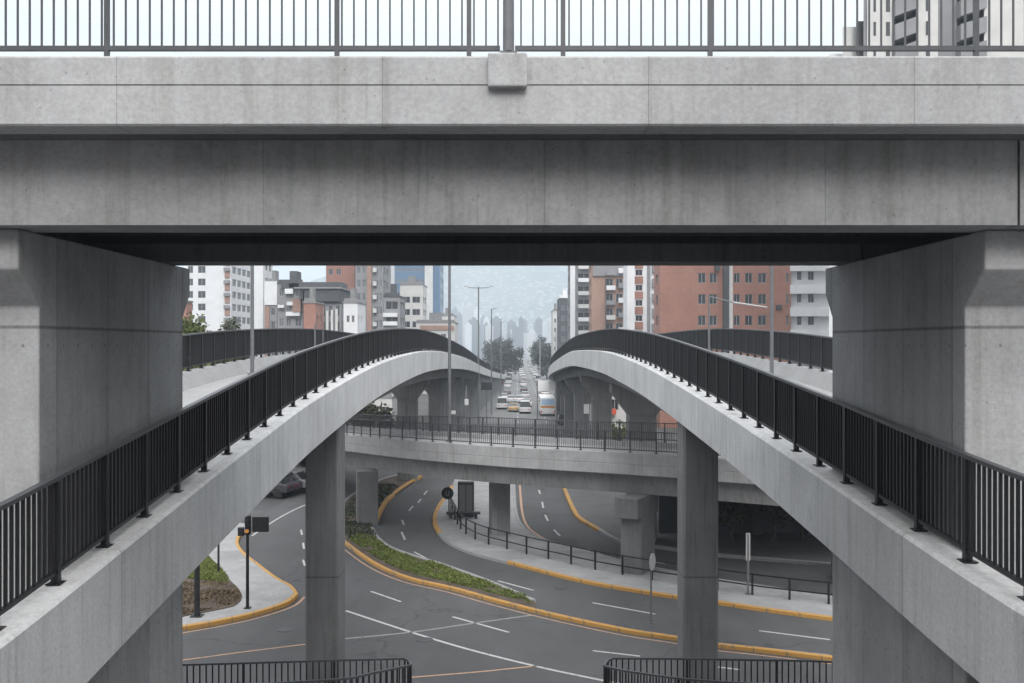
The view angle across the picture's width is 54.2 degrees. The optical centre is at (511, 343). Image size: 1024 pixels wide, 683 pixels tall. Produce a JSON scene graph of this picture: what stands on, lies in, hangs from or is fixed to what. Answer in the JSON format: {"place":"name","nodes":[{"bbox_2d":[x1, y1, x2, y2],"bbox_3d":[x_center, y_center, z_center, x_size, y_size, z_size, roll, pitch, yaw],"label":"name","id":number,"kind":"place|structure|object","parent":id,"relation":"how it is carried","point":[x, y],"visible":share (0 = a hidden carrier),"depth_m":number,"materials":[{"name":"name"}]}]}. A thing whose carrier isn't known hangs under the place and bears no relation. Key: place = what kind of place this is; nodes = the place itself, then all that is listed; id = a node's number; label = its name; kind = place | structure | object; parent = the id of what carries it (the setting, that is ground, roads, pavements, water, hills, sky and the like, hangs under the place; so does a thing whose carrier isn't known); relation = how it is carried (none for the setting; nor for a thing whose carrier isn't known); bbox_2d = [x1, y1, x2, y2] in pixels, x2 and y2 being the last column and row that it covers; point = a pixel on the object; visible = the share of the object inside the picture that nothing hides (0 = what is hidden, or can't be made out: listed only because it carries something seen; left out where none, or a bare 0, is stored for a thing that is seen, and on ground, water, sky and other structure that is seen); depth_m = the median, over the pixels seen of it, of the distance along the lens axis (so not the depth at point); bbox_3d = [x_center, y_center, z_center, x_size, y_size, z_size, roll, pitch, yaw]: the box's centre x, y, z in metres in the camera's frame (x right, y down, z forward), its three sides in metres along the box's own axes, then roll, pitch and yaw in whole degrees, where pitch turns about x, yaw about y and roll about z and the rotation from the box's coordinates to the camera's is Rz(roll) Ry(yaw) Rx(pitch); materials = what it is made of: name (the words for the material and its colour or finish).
{"place":"outdoors","nodes":[
{"label":"outdoors","id":0,"kind":"place"},
{"bbox_2d":[186,266,250,331],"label":"building","id":1,"kind":"structure","parent":0,"point":[218,295],"depth_m":240.00,"materials":[{"name":"paint"}]},
{"bbox_2d":[183,523,292,624],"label":"pavement","id":2,"kind":"structure","parent":0,"point":[266,589],"depth_m":49.19,"materials":[{"name":"concrete"}]},
{"bbox_2d":[189,564,203,617],"bbox_3d":[-13.696,10.280,43.478,0.494,3.100,0.494,0,0,0],"label":"lamp post","id":3,"kind":"object","parent":2,"relation":"on","point":[196,614],"visible":0.76,"depth_m":43.38,"materials":[{"name":"metal"}]},
{"bbox_2d":[183,559,241,616],"bbox_3d":[-17.513,11.850,51.145,5.265,0.100,17.936,0,0,-26],"label":"soil bed","id":4,"kind":"object","parent":2,"relation":"on","point":[205,604],"visible":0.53,"depth_m":46.18,"materials":[{"name":"soil"}]},
{"bbox_2d":[187,555,228,582],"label":"lawn","id":5,"kind":"structure","parent":4,"relation":"on","point":[205,573],"depth_m":51.31,"materials":[{"name":"green plant"}]},
{"bbox_2d":[183,580,240,613],"bbox_3d":[-15.076,11.733,47.532,4.103,0.278,8.473,0,0,-20],"label":"dry groundcover","id":6,"kind":"object","parent":4,"relation":"on","point":[223,592],"visible":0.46,"depth_m":46.82,"materials":[{"name":"brown plant"}]},
{"bbox_2d":[183,311,242,370],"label":"tree","id":7,"kind":"object","parent":2,"relation":"on","point":[189,326],"visible":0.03,"depth_m":65.05,"materials":[{"name":"green plant"}]},
{"bbox_2d":[238,515,268,608],"bbox_3d":[-11.578,9.755,44.756,1.370,4.150,0.360,0,0,0],"label":"traffic light","id":8,"kind":"object","parent":2,"relation":"on","point":[260,523],"visible":0.95,"depth_m":44.72,"materials":[{"name":"grey paint"}]},
{"bbox_2d":[254,266,272,357],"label":"building","id":9,"kind":"structure","parent":0,"point":[262,274],"depth_m":200.00,"materials":[{"name":"white concrete"}]},
{"bbox_2d":[264,270,278,355],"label":"building","id":10,"kind":"structure","parent":0,"point":[270,294],"depth_m":189.80,"materials":[{"name":"white concrete"}]},
{"bbox_2d":[303,287,324,328],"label":"building","id":11,"kind":"structure","parent":0,"point":[313,311],"depth_m":160.00,"materials":[{"name":"red brick"}]},
{"bbox_2d":[326,266,354,289],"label":"building","id":12,"kind":"structure","parent":0,"point":[344,274],"depth_m":230.00,"materials":[{"name":"red brick"}]},
{"bbox_2d":[343,288,365,333],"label":"building","id":13,"kind":"structure","parent":0,"point":[353,315],"depth_m":165.00,"materials":[{"name":"white concrete"}]},
{"bbox_2d":[355,266,390,331],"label":"building","id":14,"kind":"structure","parent":0,"point":[372,285],"depth_m":215.00,"materials":[{"name":"grey concrete"}]},
{"bbox_2d":[371,393,396,420],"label":"building","id":15,"kind":"structure","parent":0,"point":[390,399],"depth_m":150.00,"materials":[{"name":"white concrete"}]},
{"bbox_2d":[383,284,405,392],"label":"building","id":16,"kind":"structure","parent":0,"point":[394,310],"depth_m":185.10,"materials":[{"name":"concrete"}]},
{"bbox_2d":[399,276,426,328],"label":"building","id":17,"kind":"structure","parent":0,"point":[413,292],"depth_m":260.00,"materials":[{"name":"white concrete"}]},
{"bbox_2d":[395,266,443,319],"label":"building","id":18,"kind":"structure","parent":0,"point":[431,278],"depth_m":420.00,"materials":[{"name":"blue glass"}]},
{"bbox_2d":[350,352,496,423],"bbox_3d":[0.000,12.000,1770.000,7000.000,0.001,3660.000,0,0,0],"label":"ground","id":19,"kind":"structure","parent":0,"point":[422,404],"depth_m":195.12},
{"bbox_2d":[0,351,505,682],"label":"ramp bridge","id":20,"kind":"structure","parent":19,"relation":"on","point":[91,615],"depth_m":15.08,"materials":[{"name":"concrete"}]},
{"bbox_2d":[247,266,253,374],"bbox_3d":[-8.725,-3.415,38.500,2.850,9.170,0.300,0,0,0],"label":"street lamp","id":21,"kind":"object","parent":20,"relation":"on","point":[252,322],"visible":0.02,"depth_m":38.44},
{"bbox_2d":[0,328,503,630],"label":"railing","id":22,"kind":"object","parent":20,"relation":"on","point":[174,450],"visible":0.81,"depth_m":15.01,"materials":[{"name":"metal"}]},
{"bbox_2d":[183,328,421,370],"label":"railing","id":23,"kind":"object","parent":20,"relation":"on","point":[202,348],"visible":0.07,"depth_m":40.74,"materials":[{"name":"metal"}]},
{"bbox_2d":[277,271,303,354],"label":"building","id":24,"kind":"structure","parent":19,"relation":"on","point":[289,308],"depth_m":180.00,"materials":[{"name":"concrete"}]},
{"bbox_2d":[281,282,349,331],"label":"building","id":25,"kind":"structure","parent":19,"relation":"on","point":[331,295],"depth_m":176.00,"materials":[{"name":"grey concrete"}]},
{"bbox_2d":[462,303,472,346],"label":"building","id":26,"kind":"structure","parent":19,"relation":"on","point":[467,311],"depth_m":1117.71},
{"bbox_2d":[465,323,471,351],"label":"building","id":27,"kind":"structure","parent":19,"relation":"on","point":[468,336],"depth_m":1073.35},
{"bbox_2d":[469,317,477,354],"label":"building","id":28,"kind":"structure","parent":19,"relation":"on","point":[473,322],"depth_m":1098.55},
{"bbox_2d":[492,316,501,340],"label":"building","id":29,"kind":"structure","parent":19,"relation":"on","point":[497,325],"depth_m":1068.07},
{"bbox_2d":[589,266,622,402],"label":"building","id":30,"kind":"structure","parent":19,"relation":"on","point":[605,297],"depth_m":200.00,"materials":[{"name":"beige concrete"}]},
{"bbox_2d":[548,350,1023,682],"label":"ramp bridge","id":31,"kind":"structure","parent":19,"relation":"on","point":[969,618],"depth_m":14.56,"materials":[{"name":"concrete"}]},
{"bbox_2d":[609,328,831,370],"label":"railing","id":32,"kind":"object","parent":31,"relation":"on","point":[810,350],"visible":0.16,"depth_m":43.01,"materials":[{"name":"metal"}]},
{"bbox_2d":[708,294,766,349],"bbox_3d":[11.243,-0.780,50.000,3.026,3.400,0.240,0,0,0],"label":"street lamp","id":33,"kind":"object","parent":31,"relation":"on","point":[709,296],"visible":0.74,"depth_m":49.96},
{"bbox_2d":[770,266,773,373],"bbox_3d":[8.725,-3.322,38.500,2.850,9.170,0.300,0,0,0],"label":"street lamp","id":34,"kind":"object","parent":31,"relation":"on","point":[771,325],"depth_m":38.44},
{"bbox_2d":[550,328,1023,600],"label":"railing","id":35,"kind":"object","parent":31,"relation":"on","point":[848,441],"visible":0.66,"depth_m":15.03,"materials":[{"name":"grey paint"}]},
{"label":"walkway","id":36,"kind":"object","parent":19,"relation":"on","visible":0},
{"bbox_2d":[183,657,411,682],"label":"railing","id":37,"kind":"object","parent":36,"relation":"on","point":[350,678],"visible":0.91,"depth_m":26.71,"materials":[{"name":"metal"}]},
{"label":"walkway","id":38,"kind":"object","parent":19,"relation":"on","visible":0},
{"bbox_2d":[603,657,831,682],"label":"railing","id":39,"kind":"object","parent":38,"relation":"on","point":[606,672],"visible":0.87,"depth_m":26.95,"materials":[{"name":"metal"}]},
{"bbox_2d":[0,0,862,281],"label":"sky","id":40,"kind":"structure","parent":0,"point":[308,273],"materials":[{"name":"white"}]},
{"bbox_2d":[415,313,458,393],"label":"building","id":41,"kind":"structure","parent":0,"point":[435,323],"depth_m":240.00,"materials":[{"name":"beige concrete"}]},
{"bbox_2d":[311,266,567,331],"bbox_3d":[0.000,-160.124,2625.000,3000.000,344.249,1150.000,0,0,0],"label":"mountain","id":42,"kind":"structure","parent":0,"point":[531,294],"depth_m":2471.32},
{"bbox_2d":[183,424,831,682],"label":"road","id":43,"kind":"structure","parent":0,"point":[277,550],"depth_m":43.53,"materials":[{"name":"asphalt"}]},
{"bbox_2d":[0,229,189,682],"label":"bridge pier","id":44,"kind":"structure","parent":43,"relation":"on","point":[91,350],"depth_m":13.16,"materials":[{"name":"concrete"}]},
{"bbox_2d":[0,53,1023,265],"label":"overpass bridge","id":45,"kind":"structure","parent":44,"relation":"on","point":[507,159],"depth_m":11.03,"materials":[{"name":"concrete"}]},
{"bbox_2d":[0,0,499,55],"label":"railing","id":46,"kind":"object","parent":45,"relation":"on","point":[107,48],"visible":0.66,"depth_m":10.61,"materials":[{"name":"metal"}]},
{"bbox_2d":[500,0,516,52],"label":"lamp mast","id":47,"kind":"object","parent":45,"relation":"on","point":[508,26],"visible":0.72,"depth_m":10.20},
{"bbox_2d":[515,0,1023,55],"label":"railing","id":48,"kind":"object","parent":45,"relation":"on","point":[710,48],"visible":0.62,"depth_m":10.61,"materials":[{"name":"metal"}]},
{"bbox_2d":[183,593,298,630],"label":"corner kerb","id":49,"kind":"structure","parent":43,"relation":"on","point":[292,598],"depth_m":43.51,"materials":[{"name":"yellow paint"}]},
{"bbox_2d":[235,531,297,592],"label":"kerb","id":50,"kind":"structure","parent":43,"relation":"on","point":[258,564],"depth_m":53.09,"materials":[{"name":"yellow paint"}]},
{"bbox_2d":[305,423,344,682],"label":"column","id":51,"kind":"structure","parent":43,"relation":"on","point":[325,549],"depth_m":30.00,"materials":[{"name":"concrete"}]},
{"bbox_2d":[348,401,395,428],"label":"street tree","id":52,"kind":"object","parent":43,"relation":"on","point":[369,408],"visible":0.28,"depth_m":98.33,"materials":[{"name":"green plant"}]},
{"bbox_2d":[378,475,422,522],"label":"underpass kerb","id":53,"kind":"structure","parent":43,"relation":"on","point":[385,503],"depth_m":77.17,"materials":[{"name":"yellow paint"}]},
{"bbox_2d":[425,377,454,431],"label":"column","id":54,"kind":"structure","parent":43,"relation":"on","point":[436,390],"depth_m":104.00,"materials":[{"name":"concrete"}]},
{"bbox_2d":[345,476,536,607],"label":"median island","id":55,"kind":"structure","parent":43,"relation":"on","point":[399,483],"depth_m":52.83,"materials":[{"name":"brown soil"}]},
{"bbox_2d":[356,469,377,525],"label":"column","id":56,"kind":"structure","parent":55,"relation":"on","point":[366,495],"depth_m":65.97,"materials":[{"name":"concrete"}]},
{"bbox_2d":[345,483,397,539],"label":"dark undergrowth","id":57,"kind":"object","parent":55,"relation":"on","point":[383,490],"visible":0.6,"depth_m":68.91,"materials":[{"name":"green plant"}]},
{"bbox_2d":[392,380,429,481],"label":"column","id":58,"kind":"structure","parent":55,"relation":"on","point":[407,396],"depth_m":87.00,"materials":[{"name":"concrete"}]},
{"bbox_2d":[349,532,530,601],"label":"ground cover plants","id":59,"kind":"object","parent":55,"relation":"on","point":[409,564],"visible":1,"depth_m":52.54,"materials":[{"name":"green plant"}]},
{"bbox_2d":[433,486,453,534],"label":"island nose yellow kerb","id":60,"kind":"structure","parent":43,"relation":"on","point":[435,523],"depth_m":68.37,"materials":[{"name":"paint"}]},
{"bbox_2d":[371,527,535,602],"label":"median inner kerb","id":61,"kind":"structure","parent":43,"relation":"on","point":[455,568],"depth_m":52.69,"materials":[{"name":"concrete"}]},
{"bbox_2d":[446,377,462,431],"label":"column","id":62,"kind":"structure","parent":43,"relation":"on","point":[456,384],"depth_m":122.00,"materials":[{"name":"concrete"}]},
{"bbox_2d":[455,378,469,415],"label":"column","id":63,"kind":"structure","parent":43,"relation":"on","point":[459,400],"depth_m":142.00,"materials":[{"name":"concrete"}]},
{"bbox_2d":[438,532,508,563],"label":"island nose kerb","id":64,"kind":"structure","parent":43,"relation":"on","point":[443,537],"depth_m":57.00,"materials":[{"name":"concrete"}]},
{"bbox_2d":[183,485,831,677],"bbox_3d":[0.362,11.986,62.624,33.618,0.001,53.859,0,0,0],"label":"orange road marking","id":65,"kind":"object","parent":43,"relation":"on","point":[524,520],"visible":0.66,"depth_m":42.43,"materials":[{"name":"paint"}]},
{"bbox_2d":[251,490,829,682],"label":"lane markings","id":66,"kind":"object","parent":43,"relation":"on","point":[404,538],"visible":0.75,"depth_m":41.98,"materials":[{"name":"white paint"}]},
{"bbox_2d":[557,381,573,431],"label":"column","id":67,"kind":"structure","parent":43,"relation":"on","point":[568,400],"depth_m":136.00,"materials":[{"name":"concrete"}]},
{"bbox_2d":[565,378,589,438],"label":"column","id":68,"kind":"structure","parent":43,"relation":"on","point":[579,391],"depth_m":112.00,"materials":[{"name":"concrete"}]},
{"bbox_2d":[345,615,829,654],"bbox_3d":[2.979,11.986,41.719,19.224,0.001,4.547,0,0,7],"label":"faded road marking","id":69,"kind":"object","parent":43,"relation":"on","point":[481,622],"visible":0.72,"depth_m":41.84,"materials":[{"name":"paint"}]},
{"bbox_2d":[345,541,831,660],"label":"median kerb","id":70,"kind":"structure","parent":43,"relation":"on","point":[603,625],"depth_m":42.91,"materials":[{"name":"yellow paint"}]},
{"bbox_2d":[649,553,655,623],"bbox_3d":[5.871,10.320,42.248,0.223,2.960,0.719,0,0,22],"label":"road sign","id":71,"kind":"object","parent":43,"relation":"on","point":[652,560],"visible":1,"depth_m":42.22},
{"bbox_2d":[507,560,831,620],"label":"island kerb","id":72,"kind":"structure","parent":43,"relation":"on","point":[674,596],"depth_m":47.55,"materials":[{"name":"yellow paint"}]},
{"bbox_2d":[513,484,831,596],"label":"island back kerb","id":73,"kind":"structure","parent":43,"relation":"on","point":[517,515],"depth_m":57.72,"materials":[{"name":"concrete"}]},
{"bbox_2d":[677,421,717,682],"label":"column","id":74,"kind":"structure","parent":43,"relation":"on","point":[697,547],"depth_m":30.00,"materials":[{"name":"concrete"}]},
{"bbox_2d":[657,495,811,534],"bbox_3d":[34.300,9.550,61.400,51.400,4.900,13.200,0,0,0],"label":"underpass","id":75,"kind":"object","parent":43,"relation":"on","point":[758,524],"visible":0.01,"depth_m":62.60,"materials":[{"name":"concrete"}]},
{"bbox_2d":[790,266,828,371],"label":"building","id":76,"kind":"structure","parent":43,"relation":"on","point":[809,310],"depth_m":143.60,"materials":[{"name":"white concrete"}]},
{"bbox_2d":[826,230,1023,682],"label":"bridge pier","id":77,"kind":"structure","parent":43,"relation":"on","point":[928,340],"depth_m":13.04,"materials":[{"name":"concrete"}]},
{"bbox_2d":[463,354,590,423],"bbox_3d":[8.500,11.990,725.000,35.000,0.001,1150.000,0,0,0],"label":"avenue","id":78,"kind":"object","parent":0,"point":[502,413],"visible":0.2,"depth_m":188.82,"materials":[{"name":"asphalt"}]},
{"bbox_2d":[469,374,499,414],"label":"retaining wall","id":79,"kind":"structure","parent":78,"relation":"on","point":[473,399],"depth_m":174.79,"materials":[{"name":"concrete"}]},
{"bbox_2d":[484,339,513,367],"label":"avenue tree","id":80,"kind":"object","parent":78,"relation":"on","point":[496,346],"visible":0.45,"depth_m":358.63,"materials":[{"name":"green plant"}]},
{"bbox_2d":[492,345,524,375],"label":"avenue tree","id":81,"kind":"object","parent":78,"relation":"on","point":[501,360],"visible":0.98,"depth_m":328.06,"materials":[{"name":"green plant"}]},
{"bbox_2d":[530,347,550,378],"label":"avenue tree","id":82,"kind":"object","parent":78,"relation":"on","point":[543,360],"visible":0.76,"depth_m":343.57,"materials":[{"name":"green plant"}]},
{"bbox_2d":[537,380,554,418],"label":"billboard","id":83,"kind":"object","parent":78,"relation":"on","point":[545,385],"visible":0.71,"depth_m":157.88},
{"bbox_2d":[539,394,554,414],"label":"bus","id":84,"kind":"object","parent":78,"relation":"on","point":[546,403],"visible":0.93,"depth_m":166.00,"materials":[{"name":"white metal"}]},
{"bbox_2d":[551,303,556,356],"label":"building","id":85,"kind":"structure","parent":78,"relation":"on","point":[553,319],"depth_m":320.17,"materials":[{"name":"white concrete"}]},
{"bbox_2d":[557,290,567,349],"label":"building","id":86,"kind":"structure","parent":78,"relation":"on","point":[562,319],"depth_m":290.00,"materials":[{"name":"grey concrete"}]},
{"bbox_2d":[568,266,588,349],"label":"building","id":87,"kind":"structure","parent":78,"relation":"on","point":[578,300],"depth_m":230.00,"materials":[{"name":"white concrete"}]},
{"bbox_2d":[612,396,625,427],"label":"building","id":88,"kind":"structure","parent":0,"point":[618,412],"depth_m":130.00,"materials":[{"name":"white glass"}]},
{"bbox_2d":[437,479,831,615],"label":"pavement island","id":89,"kind":"structure","parent":0,"point":[451,530],"depth_m":54.14,"materials":[{"name":"concrete"}]},
{"bbox_2d":[446,481,479,518],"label":"utility cabinet","id":90,"kind":"object","parent":89,"relation":"on","point":[465,498],"visible":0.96,"depth_m":68.26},
{"bbox_2d":[489,482,509,534],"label":"column","id":91,"kind":"structure","parent":89,"relation":"on","point":[499,506],"depth_m":61.87,"materials":[{"name":"concrete"}]},
{"bbox_2d":[345,426,779,505],"bbox_3d":[-3.576,7.823,69.334,15.040,4.402,71.048,0,0,-43],"label":"ring overpass","id":92,"kind":"object","parent":91,"relation":"on","point":[637,472],"visible":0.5,"depth_m":56.41,"materials":[{"name":"concrete"}]},
{"bbox_2d":[446,266,452,441],"bbox_3d":[-3.009,-0.686,60.500,1.965,13.170,0.420,0,0,0],"label":"street lamp","id":93,"kind":"object","parent":92,"relation":"on","point":[449,344],"visible":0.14,"depth_m":60.43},
{"bbox_2d":[345,414,676,442],"bbox_3d":[-2.414,6.147,72.460,8.672,3.298,66.510,0,0,-43],"label":"railing","id":94,"kind":"object","parent":92,"relation":"on","point":[458,419],"visible":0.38,"depth_m":63.82,"materials":[{"name":"metal"}]},
{"bbox_2d":[345,419,720,455],"bbox_3d":[-5.582,6.148,67.403,9.388,3.299,70.933,0,0,-44],"label":"railing","id":95,"kind":"object","parent":92,"relation":"on","point":[385,427],"visible":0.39,"depth_m":57.36,"materials":[{"name":"metal"}]},
{"bbox_2d":[615,493,657,574],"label":"column","id":96,"kind":"structure","parent":89,"relation":"on","point":[635,512],"depth_m":51.41,"materials":[{"name":"concrete"}]},
{"bbox_2d":[450,498,831,603],"bbox_3d":[4.064,11.320,56.159,5.107,1.020,33.469,0,0,-38],"label":"pipe fence","id":97,"kind":"object","parent":89,"relation":"on","point":[453,507],"visible":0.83,"depth_m":51.80,"materials":[{"name":"metal"}]},
{"bbox_2d":[745,533,750,594],"bbox_3d":[11.150,10.380,47.244,0.228,2.900,0.228,0,0,0],"label":"sign post","id":98,"kind":"object","parent":89,"relation":"on","point":[747,549],"visible":1,"depth_m":47.20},
{"bbox_2d":[623,266,653,332],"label":"building","id":99,"kind":"structure","parent":0,"point":[638,298],"depth_m":174.88,"materials":[{"name":"white concrete"}]},
{"bbox_2d":[562,488,830,566],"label":"kerb","id":100,"kind":"structure","parent":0,"point":[721,555],"depth_m":56.25,"materials":[{"name":"concrete"}]},
{"bbox_2d":[566,488,830,561],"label":"pavement","id":101,"kind":"structure","parent":0,"point":[595,507],"depth_m":60.82,"materials":[{"name":"concrete"}]},
{"bbox_2d":[580,376,612,439],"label":"column","id":102,"kind":"structure","parent":101,"relation":"on","point":[601,397],"depth_m":87.00,"materials":[{"name":"concrete"}]},
{"bbox_2d":[609,384,660,540],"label":"column","id":103,"kind":"structure","parent":101,"relation":"on","point":[636,407],"depth_m":59.94,"materials":[{"name":"concrete"}]},
{"bbox_2d":[729,266,732,352],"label":"street lamp","id":104,"kind":"object","parent":101,"relation":"on","point":[730,296],"depth_m":69.90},
{"bbox_2d":[718,501,749,541],"bbox_3d":[12.967,9.983,59.965,2.458,3.937,2.487,0,0,0],"label":"tree","id":105,"kind":"object","parent":101,"relation":"on","point":[728,509],"visible":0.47,"depth_m":59.31,"materials":[{"name":"green plant"}]},
{"bbox_2d":[757,504,791,540],"bbox_3d":[15.877,9.871,60.083,2.303,4.145,2.580,0,0,34],"label":"tree","id":106,"kind":"object","parent":101,"relation":"on","point":[775,511],"visible":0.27,"depth_m":59.88,"materials":[{"name":"green plant"}]},
{"bbox_2d":[654,266,790,427],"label":"building","id":107,"kind":"structure","parent":0,"point":[681,293],"depth_m":143.00,"materials":[{"name":"orange brick"}]},
{"bbox_2d":[829,0,1023,371],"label":"building","id":108,"kind":"structure","parent":0,"point":[934,23],"depth_m":94.80,"materials":[{"name":"stone"}]},
{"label":"side pavement","id":109,"kind":"structure","parent":0,"visible":0},
{"bbox_2d":[217,317,257,359],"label":"tree","id":110,"kind":"object","parent":109,"relation":"on","point":[231,325],"visible":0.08,"depth_m":81.44,"materials":[{"name":"green plant"}]},
{"bbox_2d":[270,477,295,496],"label":"car","id":111,"kind":"object","parent":109,"relation":"on","point":[286,485],"visible":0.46,"depth_m":77.33,"materials":[{"name":"black paint"}]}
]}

